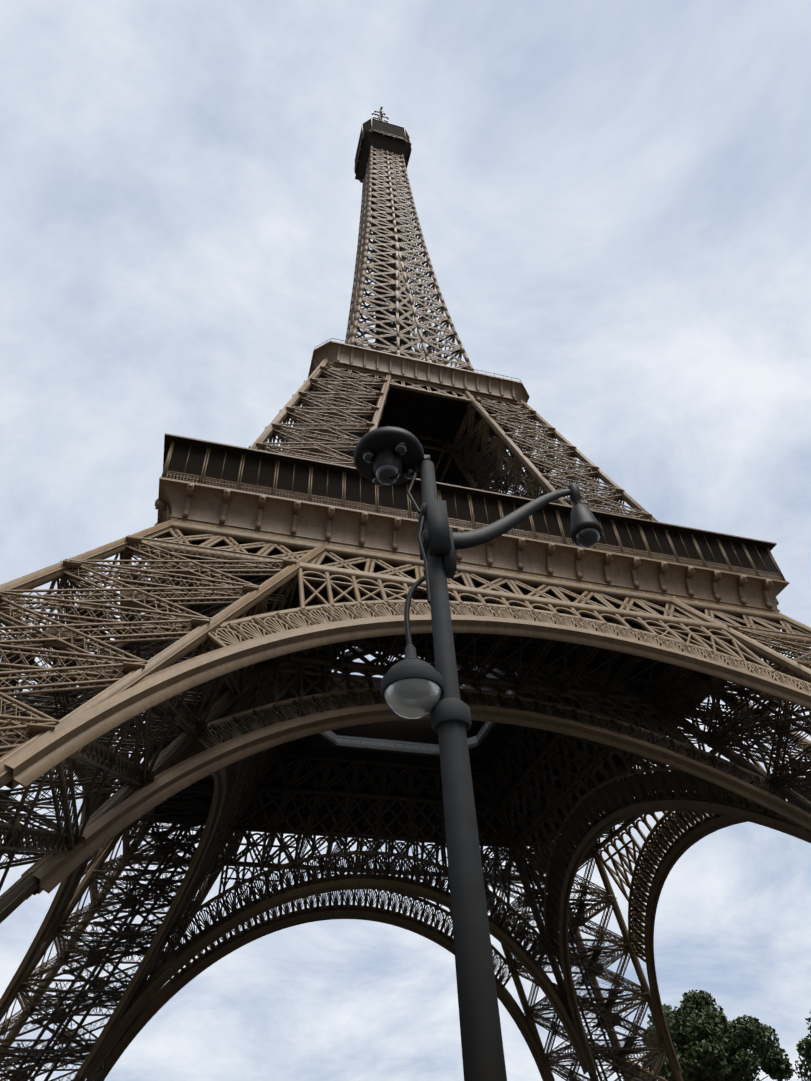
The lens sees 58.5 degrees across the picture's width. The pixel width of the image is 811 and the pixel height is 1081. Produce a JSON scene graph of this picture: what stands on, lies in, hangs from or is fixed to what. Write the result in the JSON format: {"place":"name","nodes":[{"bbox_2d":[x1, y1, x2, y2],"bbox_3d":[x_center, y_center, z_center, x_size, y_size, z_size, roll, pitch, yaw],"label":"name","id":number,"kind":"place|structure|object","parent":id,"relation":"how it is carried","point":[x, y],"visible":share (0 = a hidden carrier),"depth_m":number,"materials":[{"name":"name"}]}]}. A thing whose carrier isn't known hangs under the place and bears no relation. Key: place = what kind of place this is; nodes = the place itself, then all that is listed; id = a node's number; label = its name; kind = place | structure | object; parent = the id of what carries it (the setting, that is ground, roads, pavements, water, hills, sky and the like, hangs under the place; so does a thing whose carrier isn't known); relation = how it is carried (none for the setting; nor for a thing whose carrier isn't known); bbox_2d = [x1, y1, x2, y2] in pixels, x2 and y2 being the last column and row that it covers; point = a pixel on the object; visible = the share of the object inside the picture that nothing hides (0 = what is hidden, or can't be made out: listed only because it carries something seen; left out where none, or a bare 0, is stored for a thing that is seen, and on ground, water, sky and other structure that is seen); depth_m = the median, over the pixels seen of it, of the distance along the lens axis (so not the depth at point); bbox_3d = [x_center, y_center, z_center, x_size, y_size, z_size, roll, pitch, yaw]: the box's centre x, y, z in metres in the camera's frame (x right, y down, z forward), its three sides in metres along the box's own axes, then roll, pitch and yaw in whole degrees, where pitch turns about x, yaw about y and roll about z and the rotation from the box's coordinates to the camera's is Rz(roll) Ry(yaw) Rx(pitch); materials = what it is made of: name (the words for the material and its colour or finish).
{"place":"outdoors","nodes":[
{"label":"outdoors","id":0,"kind":"place"},
{"bbox_2d":[0,0,810,1080],"label":"sky","id":1,"kind":"structure","parent":0,"point":[612,198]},
{"bbox_2d":[355,149,467,368],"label":"lattice","id":2,"kind":"object","parent":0,"point":[392,299],"visible":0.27,"depth_m":187.64,"materials":[{"name":"paint"}]},
{"bbox_2d":[128,556,746,874],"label":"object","id":3,"kind":"structure","parent":0,"point":[610,659],"depth_m":94.75,"materials":[{"name":"paint"}]},
{"bbox_2d":[230,619,650,847],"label":"girder","id":4,"kind":"object","parent":3,"relation":"on","point":[253,771],"visible":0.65,"depth_m":110.78,"materials":[{"name":"metal"}]},
{"bbox_2d":[149,433,788,843],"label":"gallery","id":5,"kind":"object","parent":3,"relation":"on","point":[229,507],"depth_m":80.31,"materials":[{"name":"brown metal"}]},
{"bbox_2d":[164,522,766,838],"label":"names","id":6,"kind":"object","parent":5,"relation":"on","point":[476,567],"visible":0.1,"depth_m":80.09,"materials":[{"name":"gold metal"}]},
{"bbox_2d":[166,443,778,577],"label":"gallery","id":7,"kind":"object","parent":5,"relation":"attached to","point":[215,463],"depth_m":80.69,"materials":[{"name":"black metal"}]},
{"bbox_2d":[381,460,506,1080],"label":"lamp post","id":8,"kind":"object","parent":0,"point":[483,1058],"visible":0.85,"depth_m":3.37,"materials":[{"name":"black metal"}]},
{"bbox_2d":[354,426,602,644],"bbox_3d":[0.494,0.061,4.753,1.700,1.766,0.499,9,-45,-13],"label":"lamp fixture","id":9,"kind":"object","parent":8,"relation":"attached to","point":[380,443],"visible":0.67,"depth_m":4.97,"materials":[{"name":"black metal"}]},
{"bbox_2d":[384,678,440,718],"bbox_3d":[0.040,0.833,3.792,0.308,0.182,0.308,9,-45,-13],"label":"lamp globe","id":10,"kind":"object","parent":9,"relation":"attached to","point":[413,698],"visible":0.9,"depth_m":3.71,"materials":[{"name":"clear glass"}]},
{"bbox_2d":[363,444,599,547],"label":"lamp lenses","id":11,"kind":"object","parent":9,"relation":"attached to","point":[387,474],"visible":1,"depth_m":4.92,"materials":[{"name":"glass"}]},
{"bbox_2d":[633,989,794,1080],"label":"tree","id":12,"kind":"object","parent":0,"point":[715,1051],"depth_m":131.93,"materials":[{"name":"green plant"}]},
{"label":"ground","id":13,"kind":"structure","parent":0,"visible":0},
{"bbox_2d":[0,372,810,1080],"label":"leg inner bracing","id":14,"kind":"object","parent":13,"relation":"on","point":[66,702],"depth_m":103.12,"materials":[{"name":"paint"}]},
{"bbox_2d":[0,366,810,1080],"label":"leg lattice","id":15,"kind":"object","parent":14,"relation":"attached to","point":[110,766],"visible":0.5,"depth_m":81.16,"materials":[{"name":"paint"}]},
{"bbox_2d":[0,521,810,1080],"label":"lattice trusses","id":16,"kind":"object","parent":14,"relation":"on","point":[44,755],"visible":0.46,"depth_m":71.62,"materials":[{"name":"paint"}]},
{"bbox_2d":[0,358,810,1080],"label":"leg corner beams","id":17,"kind":"structure","parent":14,"relation":"on","point":[20,892],"depth_m":81.71,"materials":[{"name":"paint"}]},
{"bbox_2d":[299,338,530,490],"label":"platform","id":18,"kind":"structure","parent":14,"relation":"on","point":[418,374],"depth_m":132.26,"materials":[{"name":"brown metal"}]},
{"bbox_2d":[345,146,474,371],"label":"shaft","id":19,"kind":"object","parent":18,"relation":"on","point":[361,266],"visible":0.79,"depth_m":181.90,"materials":[{"name":"paint"}]},
{"bbox_2d":[355,119,411,187],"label":"observation deck","id":20,"kind":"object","parent":19,"relation":"on","point":[390,144],"visible":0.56,"depth_m":249.23,"materials":[{"name":"metal"}]},
{"bbox_2d":[372,106,388,122],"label":"antenna","id":21,"kind":"object","parent":20,"relation":"on","point":[381,113],"visible":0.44,"depth_m":286.13,"materials":[{"name":"metal"}]},
{"bbox_2d":[354,118,411,182],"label":"frame","id":22,"kind":"object","parent":20,"relation":"attached to","point":[371,131],"visible":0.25,"depth_m":251.32,"materials":[{"name":"brown metal"}]},
{"bbox_2d":[21,687,810,1080],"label":"arch rib","id":23,"kind":"object","parent":14,"relation":"attached to","point":[169,781],"visible":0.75,"depth_m":81.16,"materials":[{"name":"paint"}]},
{"bbox_2d":[8,568,810,988],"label":"lattice","id":24,"kind":"object","parent":23,"relation":"attached to","point":[598,806],"visible":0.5,"depth_m":92.21,"materials":[{"name":"paint"}]},
{"bbox_2d":[317,648,515,755],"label":"opening rim","id":25,"kind":"object","parent":14,"relation":"attached to","point":[329,739],"visible":0.42,"depth_m":113.56,"materials":[{"name":"brown metal"}]},
{"bbox_2d":[324,647,516,750],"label":"glass","id":26,"kind":"object","parent":25,"relation":"in","point":[397,744],"visible":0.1,"depth_m":114.35,"materials":[{"name":"grey glass"}]},
{"bbox_2d":[161,533,740,818],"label":"trusses","id":27,"kind":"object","parent":14,"relation":"on","point":[498,743],"depth_m":114.46,"materials":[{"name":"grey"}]},
{"bbox_2d":[295,638,539,761],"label":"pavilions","id":28,"kind":"object","parent":27,"relation":"on","point":[419,730],"visible":0.02,"depth_m":116.73,"materials":[{"name":"brown metal"}]},
{"bbox_2d":[795,1011,810,1080],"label":"tree","id":29,"kind":"object","parent":13,"relation":"on","point":[803,1051],"visible":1,"depth_m":136.74,"materials":[{"name":"green plant"}]}
]}

